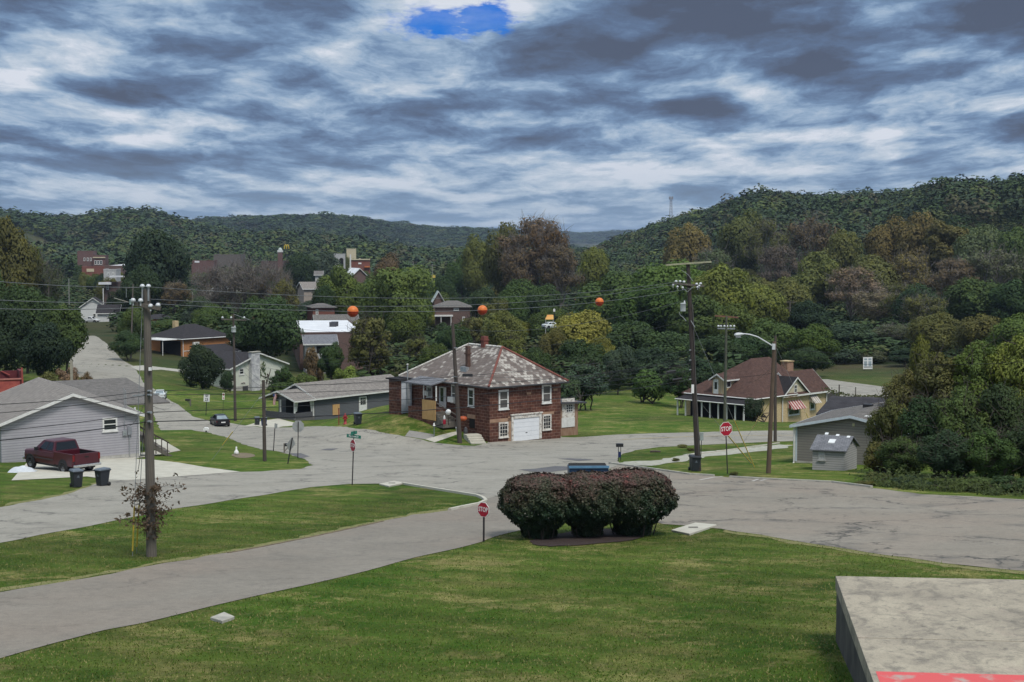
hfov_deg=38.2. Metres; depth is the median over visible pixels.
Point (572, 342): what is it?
power line
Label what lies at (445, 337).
tree
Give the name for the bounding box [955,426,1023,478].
thicket tree
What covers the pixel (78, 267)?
tree
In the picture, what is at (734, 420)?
guy wire
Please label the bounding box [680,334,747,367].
tree
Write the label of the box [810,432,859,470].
shed
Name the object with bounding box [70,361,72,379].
post
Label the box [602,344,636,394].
tree
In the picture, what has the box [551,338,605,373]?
tree
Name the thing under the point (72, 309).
power line
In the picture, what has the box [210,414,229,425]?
sedan
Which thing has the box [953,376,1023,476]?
thicket tree
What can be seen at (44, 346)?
tree
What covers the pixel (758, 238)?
tree
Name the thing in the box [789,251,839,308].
tree
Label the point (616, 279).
tree
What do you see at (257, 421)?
wheelie bin
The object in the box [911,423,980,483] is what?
thicket tree
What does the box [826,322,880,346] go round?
tree
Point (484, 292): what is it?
tree
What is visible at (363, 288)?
tree
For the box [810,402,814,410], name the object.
window
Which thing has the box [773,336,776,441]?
utility pole
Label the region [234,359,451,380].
power line
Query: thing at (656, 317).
tree
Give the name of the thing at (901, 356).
tree
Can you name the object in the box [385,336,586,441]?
brick house
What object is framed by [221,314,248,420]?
utility pole
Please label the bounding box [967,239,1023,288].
tree
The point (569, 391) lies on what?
shrub
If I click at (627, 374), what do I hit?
power line
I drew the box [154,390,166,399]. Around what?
sedan
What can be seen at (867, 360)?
notice board
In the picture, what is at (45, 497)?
dry verge
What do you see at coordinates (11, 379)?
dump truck
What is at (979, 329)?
tree
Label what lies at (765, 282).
tree
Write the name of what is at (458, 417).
utility pole
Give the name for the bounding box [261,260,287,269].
church hall
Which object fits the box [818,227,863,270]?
tree
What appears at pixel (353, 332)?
power line
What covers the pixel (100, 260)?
brick wing
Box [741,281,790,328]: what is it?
tree
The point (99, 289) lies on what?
tree
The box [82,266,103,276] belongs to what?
store
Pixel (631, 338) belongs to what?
tree
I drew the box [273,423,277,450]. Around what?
sign post
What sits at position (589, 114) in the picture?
sky
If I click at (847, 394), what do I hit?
power line
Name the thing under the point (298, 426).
road sign
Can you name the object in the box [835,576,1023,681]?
concrete platform
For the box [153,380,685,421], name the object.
power line
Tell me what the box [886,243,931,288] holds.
tree
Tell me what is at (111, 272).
house
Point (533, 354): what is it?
tree
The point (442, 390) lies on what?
door
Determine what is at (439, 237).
hill woodland
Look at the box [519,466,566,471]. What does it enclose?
pavement patch
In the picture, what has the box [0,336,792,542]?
road
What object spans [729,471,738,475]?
weed
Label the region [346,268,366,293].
house
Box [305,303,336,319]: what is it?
brick house
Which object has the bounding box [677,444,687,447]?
weed
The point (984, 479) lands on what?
shrub
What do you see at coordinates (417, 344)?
tree
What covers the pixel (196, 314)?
tree
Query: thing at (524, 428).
garage door
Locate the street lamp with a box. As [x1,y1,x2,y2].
[734,332,775,473]
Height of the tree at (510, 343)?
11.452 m
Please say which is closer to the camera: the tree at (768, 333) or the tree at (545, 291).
the tree at (768, 333)
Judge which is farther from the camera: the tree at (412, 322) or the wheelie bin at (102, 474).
the tree at (412, 322)
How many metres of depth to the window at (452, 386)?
150.52 m
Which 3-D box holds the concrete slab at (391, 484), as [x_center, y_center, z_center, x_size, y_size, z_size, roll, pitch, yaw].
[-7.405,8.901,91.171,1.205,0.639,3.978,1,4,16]
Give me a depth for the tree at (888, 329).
378.85 m
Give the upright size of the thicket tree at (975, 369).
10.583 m
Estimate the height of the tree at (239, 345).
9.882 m
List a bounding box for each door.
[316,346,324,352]
[359,396,366,411]
[439,387,445,406]
[514,417,538,440]
[713,379,717,393]
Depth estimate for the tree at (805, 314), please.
417.08 m
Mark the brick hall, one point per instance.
(84, 258)
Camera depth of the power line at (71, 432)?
52.55 m
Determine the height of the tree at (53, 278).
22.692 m
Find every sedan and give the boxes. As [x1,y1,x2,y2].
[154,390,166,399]
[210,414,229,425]
[541,322,555,328]
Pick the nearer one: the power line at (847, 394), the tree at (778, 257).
the power line at (847, 394)
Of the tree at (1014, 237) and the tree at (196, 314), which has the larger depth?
the tree at (1014, 237)
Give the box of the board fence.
[827,385,839,400]
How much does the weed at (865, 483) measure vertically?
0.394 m
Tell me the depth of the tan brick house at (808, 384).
202.23 m
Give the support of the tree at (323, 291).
on the ground at (616, 414)
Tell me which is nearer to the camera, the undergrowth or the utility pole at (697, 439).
the utility pole at (697, 439)
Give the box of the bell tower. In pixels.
[277,248,282,268]
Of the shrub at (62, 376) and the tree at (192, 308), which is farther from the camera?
the tree at (192, 308)
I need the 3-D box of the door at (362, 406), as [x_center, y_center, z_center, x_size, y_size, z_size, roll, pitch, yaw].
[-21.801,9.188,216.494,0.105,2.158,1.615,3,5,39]
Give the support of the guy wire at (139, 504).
attached to the utility pole at (151, 544)
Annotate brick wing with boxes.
[93,255,108,265]
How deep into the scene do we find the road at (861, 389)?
265.87 m
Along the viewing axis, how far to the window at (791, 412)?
202.97 m
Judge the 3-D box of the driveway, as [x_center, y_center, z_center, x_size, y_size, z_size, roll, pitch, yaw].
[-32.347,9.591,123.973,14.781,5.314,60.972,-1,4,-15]
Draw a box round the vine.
[114,469,186,539]
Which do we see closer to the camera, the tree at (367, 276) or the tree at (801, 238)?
the tree at (801, 238)
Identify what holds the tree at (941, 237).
on the ground at (616, 414)
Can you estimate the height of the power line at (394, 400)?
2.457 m
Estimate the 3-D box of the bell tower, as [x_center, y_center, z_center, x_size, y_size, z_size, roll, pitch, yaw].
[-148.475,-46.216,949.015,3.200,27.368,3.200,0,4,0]
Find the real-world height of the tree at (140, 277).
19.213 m
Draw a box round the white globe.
[446,409,450,424]
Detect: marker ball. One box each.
[347,306,358,316]
[478,305,486,314]
[595,298,603,305]
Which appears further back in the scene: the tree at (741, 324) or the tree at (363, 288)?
the tree at (363, 288)
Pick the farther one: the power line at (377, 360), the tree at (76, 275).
the tree at (76, 275)
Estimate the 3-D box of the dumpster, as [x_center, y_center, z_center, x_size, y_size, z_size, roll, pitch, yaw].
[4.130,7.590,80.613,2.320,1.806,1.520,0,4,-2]
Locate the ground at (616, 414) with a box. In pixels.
[0,216,1023,681]
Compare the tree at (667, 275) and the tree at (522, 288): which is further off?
the tree at (522, 288)
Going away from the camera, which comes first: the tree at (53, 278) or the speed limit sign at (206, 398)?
the speed limit sign at (206, 398)
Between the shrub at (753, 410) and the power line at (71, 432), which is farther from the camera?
the shrub at (753, 410)
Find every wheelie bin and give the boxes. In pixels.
[69,468,83,487]
[93,467,110,485]
[254,416,259,424]
[353,412,362,424]
[688,454,701,470]
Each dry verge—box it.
[0,508,447,590]
[5,483,95,505]
[724,530,1023,573]
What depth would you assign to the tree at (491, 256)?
606.21 m
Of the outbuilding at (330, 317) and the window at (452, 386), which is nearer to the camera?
the window at (452, 386)
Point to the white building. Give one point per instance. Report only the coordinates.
(341, 257)
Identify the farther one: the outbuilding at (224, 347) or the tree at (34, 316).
the outbuilding at (224, 347)
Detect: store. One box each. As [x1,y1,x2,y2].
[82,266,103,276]
[104,264,126,274]
[351,258,369,277]
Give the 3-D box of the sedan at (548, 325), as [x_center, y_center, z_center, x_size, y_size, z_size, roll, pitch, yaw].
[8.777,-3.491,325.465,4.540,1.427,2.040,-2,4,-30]
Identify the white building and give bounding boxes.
[334,254,344,268]
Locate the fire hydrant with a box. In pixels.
[343,413,347,423]
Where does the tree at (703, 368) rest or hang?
on the ground at (616, 414)
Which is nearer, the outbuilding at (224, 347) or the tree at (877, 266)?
the outbuilding at (224, 347)
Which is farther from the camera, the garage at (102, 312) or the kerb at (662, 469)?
the garage at (102, 312)
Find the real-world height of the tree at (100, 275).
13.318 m
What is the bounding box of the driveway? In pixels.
[12,439,238,479]
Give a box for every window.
[102,417,117,432]
[239,368,243,375]
[426,386,431,397]
[450,385,454,402]
[467,388,474,407]
[469,418,474,427]
[498,389,509,410]
[498,422,508,438]
[541,385,551,403]
[542,414,551,430]
[788,408,799,415]
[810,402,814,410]
[817,451,825,460]
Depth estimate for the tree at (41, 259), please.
429.16 m
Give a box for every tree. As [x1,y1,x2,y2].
[0,215,42,305]
[0,273,6,303]
[0,282,58,373]
[0,298,30,370]
[14,320,74,376]
[16,237,49,293]
[33,257,65,310]
[41,303,89,373]
[71,268,81,281]
[72,265,81,276]
[78,273,90,291]
[86,273,99,289]
[93,277,111,300]
[94,273,103,287]
[106,289,128,311]
[107,330,143,360]
[117,305,143,339]
[119,264,164,311]
[121,228,192,312]
[151,319,175,331]
[159,276,194,312]
[177,343,225,388]
[180,296,213,323]
[188,261,235,309]
[188,280,199,287]
[191,303,229,323]
[196,305,232,330]
[211,249,279,313]
[225,325,258,351]
[235,295,305,356]
[244,256,292,302]
[246,295,262,310]
[267,274,301,324]
[283,251,317,296]
[298,300,310,316]
[307,252,340,279]
[310,284,336,305]
[316,264,366,315]
[317,341,344,379]
[341,303,400,375]
[345,257,349,269]
[357,279,370,305]
[359,265,435,332]
[364,270,370,283]
[367,329,389,347]
[370,252,399,292]
[387,307,426,346]
[398,333,435,363]
[416,343,447,364]
[427,291,449,310]
[428,310,434,328]
[430,275,459,300]
[430,322,450,338]
[436,324,473,351]
[444,256,470,298]
[456,308,487,343]
[461,233,493,293]
[468,287,495,317]
[478,298,513,320]
[479,309,527,350]
[481,221,528,295]
[481,313,517,341]
[489,211,579,287]
[493,295,530,321]
[497,241,538,289]
[497,278,539,322]
[500,332,527,355]
[514,319,532,339]
[519,346,552,370]
[524,283,562,318]
[527,306,566,338]
[528,215,570,285]
[532,240,586,306]
[538,326,567,361]
[550,309,611,352]
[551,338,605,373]
[552,354,612,409]
[569,284,578,291]
[574,270,643,326]
[576,247,611,292]
[590,334,615,354]
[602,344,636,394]
[606,320,660,353]
[608,281,680,333]
[628,258,707,307]
[631,347,678,378]
[638,331,704,358]
[656,360,699,407]
[661,222,712,282]
[666,295,727,339]
[672,355,722,384]
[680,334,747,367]
[685,241,739,278]
[691,262,755,324]
[707,302,758,341]
[715,207,763,271]
[725,268,763,285]
[732,333,777,360]
[740,213,789,272]
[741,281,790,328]
[746,269,764,280]
[746,317,796,361]
[754,278,774,287]
[756,241,803,281]
[763,276,813,322]
[782,347,835,371]
[784,209,842,261]
[784,323,841,359]
[788,299,832,331]
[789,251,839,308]
[812,297,834,308]
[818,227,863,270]
[823,263,889,320]
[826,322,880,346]
[834,254,902,310]
[847,287,896,323]
[863,214,906,285]
[864,389,911,472]
[867,366,928,407]
[869,430,927,478]
[872,319,911,344]
[877,280,915,325]
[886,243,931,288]
[888,348,913,364]
[889,211,943,289]
[890,283,947,322]
[895,325,935,377]
[896,381,949,475]
[900,287,950,322]
[905,311,962,354]
[905,341,966,402]
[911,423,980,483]
[916,253,985,297]
[919,219,970,269]
[921,373,996,477]
[941,276,1001,323]
[948,337,1010,402]
[951,224,1000,281]
[953,313,1001,358]
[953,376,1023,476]
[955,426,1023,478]
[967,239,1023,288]
[970,327,1023,404]
[983,312,1023,357]
[987,278,1023,322]
[988,225,1023,284]
[994,419,1023,479]
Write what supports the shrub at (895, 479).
on the ground at (616, 414)
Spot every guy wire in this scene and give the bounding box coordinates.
[132,308,142,555]
[136,423,143,553]
[214,394,261,456]
[694,329,754,466]
[699,401,750,462]
[745,395,774,439]
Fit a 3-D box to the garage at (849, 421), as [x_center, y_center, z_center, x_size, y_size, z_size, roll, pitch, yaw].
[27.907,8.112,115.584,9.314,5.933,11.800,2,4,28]
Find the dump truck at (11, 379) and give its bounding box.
[0,368,22,391]
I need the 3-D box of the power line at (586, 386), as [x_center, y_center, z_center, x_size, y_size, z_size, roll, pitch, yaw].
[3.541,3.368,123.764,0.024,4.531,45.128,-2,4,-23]
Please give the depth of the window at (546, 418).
150.23 m
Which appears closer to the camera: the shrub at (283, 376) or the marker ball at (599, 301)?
the marker ball at (599, 301)
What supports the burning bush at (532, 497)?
on the mulch bed
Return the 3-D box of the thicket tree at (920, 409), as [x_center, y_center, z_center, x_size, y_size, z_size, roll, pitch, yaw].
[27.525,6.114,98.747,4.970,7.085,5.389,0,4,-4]
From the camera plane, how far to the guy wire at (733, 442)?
108.56 m
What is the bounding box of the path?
[426,432,456,441]
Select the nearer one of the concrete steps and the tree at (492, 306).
the concrete steps
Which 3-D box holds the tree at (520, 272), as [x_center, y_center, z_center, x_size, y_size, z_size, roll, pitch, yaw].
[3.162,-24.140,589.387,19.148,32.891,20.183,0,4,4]
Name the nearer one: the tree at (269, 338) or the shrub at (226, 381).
the shrub at (226, 381)
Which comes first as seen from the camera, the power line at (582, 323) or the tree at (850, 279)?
the power line at (582, 323)
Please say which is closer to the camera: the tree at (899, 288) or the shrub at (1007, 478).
the shrub at (1007, 478)
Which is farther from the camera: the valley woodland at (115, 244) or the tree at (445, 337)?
the valley woodland at (115, 244)
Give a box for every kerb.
[227,521,382,552]
[401,482,487,509]
[608,462,714,475]
[687,442,779,454]
[729,476,872,487]
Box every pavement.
[246,418,293,427]
[548,465,1023,570]
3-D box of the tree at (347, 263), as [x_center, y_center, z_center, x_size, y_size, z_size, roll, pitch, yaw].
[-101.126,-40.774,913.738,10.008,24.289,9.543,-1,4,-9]
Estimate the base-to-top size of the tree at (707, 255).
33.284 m
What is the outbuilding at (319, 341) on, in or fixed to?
on the ground at (616, 414)
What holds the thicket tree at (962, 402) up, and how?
on the ground at (616, 414)
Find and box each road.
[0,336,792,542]
[822,379,976,396]
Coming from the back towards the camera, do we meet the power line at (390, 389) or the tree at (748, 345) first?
the tree at (748, 345)
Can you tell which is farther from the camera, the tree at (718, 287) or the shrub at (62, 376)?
the tree at (718, 287)
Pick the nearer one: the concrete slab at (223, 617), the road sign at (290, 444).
the concrete slab at (223, 617)
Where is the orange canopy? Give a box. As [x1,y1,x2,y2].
[545,315,553,333]
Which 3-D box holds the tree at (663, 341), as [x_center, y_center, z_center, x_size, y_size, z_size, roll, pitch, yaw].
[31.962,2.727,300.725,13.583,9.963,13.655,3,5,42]
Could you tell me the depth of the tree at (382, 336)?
348.32 m
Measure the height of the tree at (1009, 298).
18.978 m
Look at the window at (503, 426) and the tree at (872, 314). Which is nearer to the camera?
the window at (503, 426)
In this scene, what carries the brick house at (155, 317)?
on the ground at (616, 414)
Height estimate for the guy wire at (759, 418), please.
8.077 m
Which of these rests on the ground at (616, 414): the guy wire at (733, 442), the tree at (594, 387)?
the tree at (594, 387)
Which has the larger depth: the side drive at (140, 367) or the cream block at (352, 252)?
the cream block at (352, 252)
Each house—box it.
[0,377,171,462]
[79,297,105,318]
[98,276,124,301]
[103,269,120,281]
[151,314,172,325]
[151,321,230,356]
[188,350,289,390]
[259,374,393,420]
[296,282,316,304]
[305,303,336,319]
[314,271,323,281]
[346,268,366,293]
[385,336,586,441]
[431,290,443,310]
[433,301,471,325]
[675,357,830,421]
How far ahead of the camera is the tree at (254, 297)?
417.33 m
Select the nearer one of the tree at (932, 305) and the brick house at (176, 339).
the brick house at (176, 339)
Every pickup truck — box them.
[23,437,100,471]
[83,316,99,321]
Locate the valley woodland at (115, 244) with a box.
[14,195,923,283]
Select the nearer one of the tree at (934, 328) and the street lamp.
the street lamp
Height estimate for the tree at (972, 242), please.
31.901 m
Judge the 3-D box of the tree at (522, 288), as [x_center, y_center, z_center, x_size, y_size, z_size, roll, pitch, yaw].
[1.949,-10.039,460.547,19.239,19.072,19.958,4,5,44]
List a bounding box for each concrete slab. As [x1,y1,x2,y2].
[210,612,234,623]
[379,481,401,486]
[671,522,716,535]
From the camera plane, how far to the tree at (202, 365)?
255.03 m
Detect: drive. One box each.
[0,496,525,657]
[131,365,179,371]
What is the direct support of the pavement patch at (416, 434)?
on the ground at (616, 414)
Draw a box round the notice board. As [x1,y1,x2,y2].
[863,357,871,368]
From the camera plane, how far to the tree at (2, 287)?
329.30 m
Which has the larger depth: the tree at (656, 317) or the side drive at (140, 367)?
the tree at (656, 317)
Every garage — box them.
[95,304,122,321]
[789,401,908,464]
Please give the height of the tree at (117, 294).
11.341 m
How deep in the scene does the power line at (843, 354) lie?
99.41 m
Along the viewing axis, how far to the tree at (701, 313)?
365.74 m
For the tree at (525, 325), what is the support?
on the ground at (616, 414)
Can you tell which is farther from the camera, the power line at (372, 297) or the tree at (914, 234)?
the tree at (914, 234)
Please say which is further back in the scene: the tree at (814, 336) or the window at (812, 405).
the tree at (814, 336)
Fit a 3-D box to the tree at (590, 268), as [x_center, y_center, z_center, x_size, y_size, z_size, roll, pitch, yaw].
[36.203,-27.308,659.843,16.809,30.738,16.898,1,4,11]
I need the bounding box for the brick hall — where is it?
[77,251,96,267]
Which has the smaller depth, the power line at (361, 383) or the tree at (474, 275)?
the power line at (361, 383)
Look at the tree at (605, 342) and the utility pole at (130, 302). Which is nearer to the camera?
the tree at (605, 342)
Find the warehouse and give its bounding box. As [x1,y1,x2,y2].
[214,254,244,269]
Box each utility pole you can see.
[115,284,133,358]
[131,284,160,556]
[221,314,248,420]
[262,380,266,460]
[451,323,472,442]
[666,261,711,470]
[715,315,737,420]
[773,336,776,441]
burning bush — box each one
[496,471,582,538]
[552,469,629,536]
[592,467,679,536]
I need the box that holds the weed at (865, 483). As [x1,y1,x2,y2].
[855,480,877,484]
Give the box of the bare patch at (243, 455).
[232,453,254,457]
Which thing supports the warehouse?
on the ground at (616, 414)
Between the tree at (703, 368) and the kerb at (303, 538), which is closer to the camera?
the kerb at (303, 538)
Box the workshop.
[293,320,362,369]
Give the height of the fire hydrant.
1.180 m
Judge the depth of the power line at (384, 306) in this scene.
68.80 m
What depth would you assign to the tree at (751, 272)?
718.26 m
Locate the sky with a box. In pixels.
[0,0,1023,232]
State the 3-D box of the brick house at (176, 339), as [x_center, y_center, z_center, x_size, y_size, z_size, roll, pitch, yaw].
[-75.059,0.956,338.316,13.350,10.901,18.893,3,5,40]
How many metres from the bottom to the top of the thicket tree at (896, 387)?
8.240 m
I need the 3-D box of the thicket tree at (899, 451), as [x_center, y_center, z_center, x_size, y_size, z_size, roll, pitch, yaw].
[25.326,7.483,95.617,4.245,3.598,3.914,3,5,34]
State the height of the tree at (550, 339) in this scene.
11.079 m
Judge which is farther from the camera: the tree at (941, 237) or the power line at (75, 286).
the tree at (941, 237)
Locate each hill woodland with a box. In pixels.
[0,204,627,249]
[192,211,587,247]
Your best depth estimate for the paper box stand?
115.58 m
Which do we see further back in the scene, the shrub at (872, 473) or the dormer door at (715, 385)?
the dormer door at (715, 385)
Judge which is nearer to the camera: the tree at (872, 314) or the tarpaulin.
the tarpaulin
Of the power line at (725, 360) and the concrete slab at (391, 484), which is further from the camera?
the power line at (725, 360)
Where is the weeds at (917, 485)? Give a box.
[849,466,1023,495]
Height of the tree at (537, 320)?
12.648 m
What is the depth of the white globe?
147.22 m
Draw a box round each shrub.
[40,371,61,380]
[55,367,79,380]
[79,371,92,379]
[219,371,232,391]
[260,361,270,383]
[267,382,290,400]
[268,366,295,385]
[287,371,317,384]
[303,347,323,380]
[321,365,356,380]
[561,371,583,404]
[631,368,666,403]
[742,397,768,421]
[828,349,861,363]
[859,349,888,363]
[862,441,894,476]
[864,471,888,480]
[889,475,931,485]
[935,477,999,490]
[990,475,1023,491]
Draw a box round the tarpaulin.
[8,465,36,472]
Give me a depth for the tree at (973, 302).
435.50 m
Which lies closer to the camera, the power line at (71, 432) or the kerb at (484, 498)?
the power line at (71, 432)
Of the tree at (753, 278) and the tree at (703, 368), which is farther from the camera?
the tree at (753, 278)
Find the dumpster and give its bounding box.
[567,463,608,472]
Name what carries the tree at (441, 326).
on the ground at (616, 414)
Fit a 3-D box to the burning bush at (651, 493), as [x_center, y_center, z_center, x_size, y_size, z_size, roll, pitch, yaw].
[5.123,6.888,63.142,3.989,3.033,4.010,0,4,0]
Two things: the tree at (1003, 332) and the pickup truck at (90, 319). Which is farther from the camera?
the pickup truck at (90, 319)
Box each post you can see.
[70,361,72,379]
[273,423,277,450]
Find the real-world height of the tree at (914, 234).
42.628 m
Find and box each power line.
[0,281,143,287]
[0,391,145,404]
[0,413,143,430]
[0,422,144,440]
[1,300,128,302]
[1,395,145,412]
[15,307,143,309]
[145,282,672,298]
[151,283,678,306]
[153,370,687,412]
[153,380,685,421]
[159,350,688,390]
[162,287,695,311]
[172,360,688,394]
[228,378,450,401]
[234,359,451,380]
[237,318,448,332]
[238,348,450,358]
[274,373,454,384]
[296,349,450,363]
[455,300,684,330]
[457,371,687,381]
[462,363,689,377]
[463,321,684,348]
[466,377,685,387]
[498,358,686,382]
[563,364,685,377]
[698,350,770,361]
[781,347,909,358]
[781,359,1017,364]
[821,387,883,396]
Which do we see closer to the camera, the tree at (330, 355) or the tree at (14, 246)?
the tree at (330, 355)
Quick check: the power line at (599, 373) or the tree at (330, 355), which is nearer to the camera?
the power line at (599, 373)
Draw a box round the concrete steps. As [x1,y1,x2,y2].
[464,433,485,443]
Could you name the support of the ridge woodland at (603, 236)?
on the ground at (616, 414)
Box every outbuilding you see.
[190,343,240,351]
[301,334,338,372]
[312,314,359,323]
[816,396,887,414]
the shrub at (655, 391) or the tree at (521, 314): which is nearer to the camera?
the shrub at (655, 391)
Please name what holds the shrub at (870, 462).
on the ground at (616, 414)
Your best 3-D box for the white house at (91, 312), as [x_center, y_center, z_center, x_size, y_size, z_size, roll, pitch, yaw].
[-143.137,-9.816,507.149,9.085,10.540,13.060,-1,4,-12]
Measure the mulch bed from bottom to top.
0.603 m
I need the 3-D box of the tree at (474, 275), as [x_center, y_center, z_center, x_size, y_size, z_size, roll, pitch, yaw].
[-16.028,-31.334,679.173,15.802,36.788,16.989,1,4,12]
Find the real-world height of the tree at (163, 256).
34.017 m
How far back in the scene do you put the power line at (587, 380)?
117.30 m
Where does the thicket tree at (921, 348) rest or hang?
on the ground at (616, 414)
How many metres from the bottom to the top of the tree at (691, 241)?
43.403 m
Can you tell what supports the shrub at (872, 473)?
on the ground at (616, 414)
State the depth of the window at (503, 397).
146.68 m
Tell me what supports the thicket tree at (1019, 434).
on the ground at (616, 414)
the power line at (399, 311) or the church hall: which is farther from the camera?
the church hall
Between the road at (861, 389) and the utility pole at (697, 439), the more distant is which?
the road at (861, 389)
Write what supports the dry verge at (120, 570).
on the ground at (616, 414)
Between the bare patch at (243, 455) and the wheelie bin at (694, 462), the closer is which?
the wheelie bin at (694, 462)
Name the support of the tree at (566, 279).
on the ground at (616, 414)
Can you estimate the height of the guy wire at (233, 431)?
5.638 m
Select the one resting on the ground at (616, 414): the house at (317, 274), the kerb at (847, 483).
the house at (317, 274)
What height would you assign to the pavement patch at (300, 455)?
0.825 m
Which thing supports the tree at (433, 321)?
on the ground at (616, 414)
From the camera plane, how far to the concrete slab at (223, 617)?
41.56 m
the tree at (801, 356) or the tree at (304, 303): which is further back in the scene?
the tree at (304, 303)
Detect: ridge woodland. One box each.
[487,227,636,242]
[567,170,1023,284]
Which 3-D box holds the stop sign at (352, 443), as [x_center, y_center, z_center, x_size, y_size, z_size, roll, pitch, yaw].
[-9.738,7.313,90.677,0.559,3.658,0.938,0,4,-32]
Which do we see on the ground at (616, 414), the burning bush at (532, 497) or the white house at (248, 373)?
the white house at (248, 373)
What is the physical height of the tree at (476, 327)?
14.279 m
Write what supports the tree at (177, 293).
on the ground at (616, 414)
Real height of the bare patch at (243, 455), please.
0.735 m
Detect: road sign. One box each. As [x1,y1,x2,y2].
[286,437,294,463]
[292,421,303,457]
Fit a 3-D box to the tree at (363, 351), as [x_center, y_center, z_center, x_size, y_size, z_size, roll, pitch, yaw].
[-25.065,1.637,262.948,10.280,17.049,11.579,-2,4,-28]
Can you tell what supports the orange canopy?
on the ground at (616, 414)
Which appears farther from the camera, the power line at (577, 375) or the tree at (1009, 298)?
the tree at (1009, 298)
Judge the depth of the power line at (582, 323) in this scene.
117.69 m
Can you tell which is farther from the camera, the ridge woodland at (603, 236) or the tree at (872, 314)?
the ridge woodland at (603, 236)
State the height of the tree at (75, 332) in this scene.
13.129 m
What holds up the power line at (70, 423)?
attached to the utility pole at (151, 544)
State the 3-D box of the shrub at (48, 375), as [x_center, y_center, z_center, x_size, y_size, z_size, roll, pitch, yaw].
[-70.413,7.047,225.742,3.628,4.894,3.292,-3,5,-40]
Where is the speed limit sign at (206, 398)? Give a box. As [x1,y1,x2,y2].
[204,395,209,410]
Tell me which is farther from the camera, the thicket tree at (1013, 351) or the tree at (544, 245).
the tree at (544, 245)
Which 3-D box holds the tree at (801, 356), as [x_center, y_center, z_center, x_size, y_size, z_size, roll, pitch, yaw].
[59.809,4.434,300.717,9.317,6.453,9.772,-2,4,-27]
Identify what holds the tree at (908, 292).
on the ground at (616, 414)
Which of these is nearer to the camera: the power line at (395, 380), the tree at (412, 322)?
the power line at (395, 380)
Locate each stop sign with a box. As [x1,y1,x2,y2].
[347,431,360,484]
[478,502,488,541]
[720,422,731,473]
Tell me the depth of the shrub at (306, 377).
240.50 m
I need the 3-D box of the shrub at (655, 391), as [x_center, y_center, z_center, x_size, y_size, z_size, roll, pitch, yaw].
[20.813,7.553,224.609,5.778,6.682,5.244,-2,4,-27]
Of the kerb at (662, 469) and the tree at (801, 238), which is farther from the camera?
the tree at (801, 238)
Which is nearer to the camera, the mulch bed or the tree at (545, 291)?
the mulch bed
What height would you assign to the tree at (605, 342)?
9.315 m
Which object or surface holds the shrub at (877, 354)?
on the ground at (616, 414)
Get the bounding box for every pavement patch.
[290,453,309,457]
[405,430,433,438]
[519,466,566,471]
[560,458,593,460]
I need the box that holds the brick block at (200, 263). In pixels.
[191,260,216,281]
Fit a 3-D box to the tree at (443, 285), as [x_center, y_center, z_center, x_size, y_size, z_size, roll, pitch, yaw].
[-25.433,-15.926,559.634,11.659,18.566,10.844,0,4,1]
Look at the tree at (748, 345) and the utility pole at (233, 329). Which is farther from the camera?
the tree at (748, 345)
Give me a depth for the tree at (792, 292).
474.85 m
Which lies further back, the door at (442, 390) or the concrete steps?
the door at (442, 390)
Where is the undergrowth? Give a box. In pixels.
[49,201,1023,388]
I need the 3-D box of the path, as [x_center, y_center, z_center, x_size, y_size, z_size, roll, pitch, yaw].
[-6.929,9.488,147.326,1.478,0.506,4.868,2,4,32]
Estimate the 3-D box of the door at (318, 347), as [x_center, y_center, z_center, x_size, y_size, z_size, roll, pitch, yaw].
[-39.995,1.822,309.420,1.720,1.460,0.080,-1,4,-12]
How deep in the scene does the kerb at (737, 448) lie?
132.89 m
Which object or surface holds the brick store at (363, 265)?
on the ground at (616, 414)
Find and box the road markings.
[623,435,751,439]
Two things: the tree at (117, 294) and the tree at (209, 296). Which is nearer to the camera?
the tree at (209, 296)
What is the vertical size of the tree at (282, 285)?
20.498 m
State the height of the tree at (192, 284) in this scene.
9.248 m
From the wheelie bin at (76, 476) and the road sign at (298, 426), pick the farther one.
the road sign at (298, 426)
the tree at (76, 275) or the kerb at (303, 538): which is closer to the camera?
the kerb at (303, 538)
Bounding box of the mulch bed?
[530,529,641,545]
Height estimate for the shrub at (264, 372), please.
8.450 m
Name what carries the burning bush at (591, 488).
on the mulch bed
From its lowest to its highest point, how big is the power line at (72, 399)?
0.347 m
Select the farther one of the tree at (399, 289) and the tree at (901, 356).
the tree at (399, 289)
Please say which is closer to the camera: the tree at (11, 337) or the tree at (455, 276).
the tree at (11, 337)
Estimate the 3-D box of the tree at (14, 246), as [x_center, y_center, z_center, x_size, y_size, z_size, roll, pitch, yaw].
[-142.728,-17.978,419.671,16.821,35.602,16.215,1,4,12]
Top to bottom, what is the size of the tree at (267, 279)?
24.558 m
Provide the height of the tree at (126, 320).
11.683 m
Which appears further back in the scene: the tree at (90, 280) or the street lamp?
the tree at (90, 280)
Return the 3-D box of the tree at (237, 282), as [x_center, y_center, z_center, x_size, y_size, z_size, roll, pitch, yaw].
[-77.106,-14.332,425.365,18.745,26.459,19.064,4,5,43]
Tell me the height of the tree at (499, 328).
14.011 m
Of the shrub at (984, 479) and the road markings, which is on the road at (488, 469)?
the road markings
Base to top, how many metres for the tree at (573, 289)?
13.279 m
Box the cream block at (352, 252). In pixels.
[346,249,355,258]
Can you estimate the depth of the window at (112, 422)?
117.69 m
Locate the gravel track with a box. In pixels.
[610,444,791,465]
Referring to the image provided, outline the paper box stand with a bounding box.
[616,443,622,460]

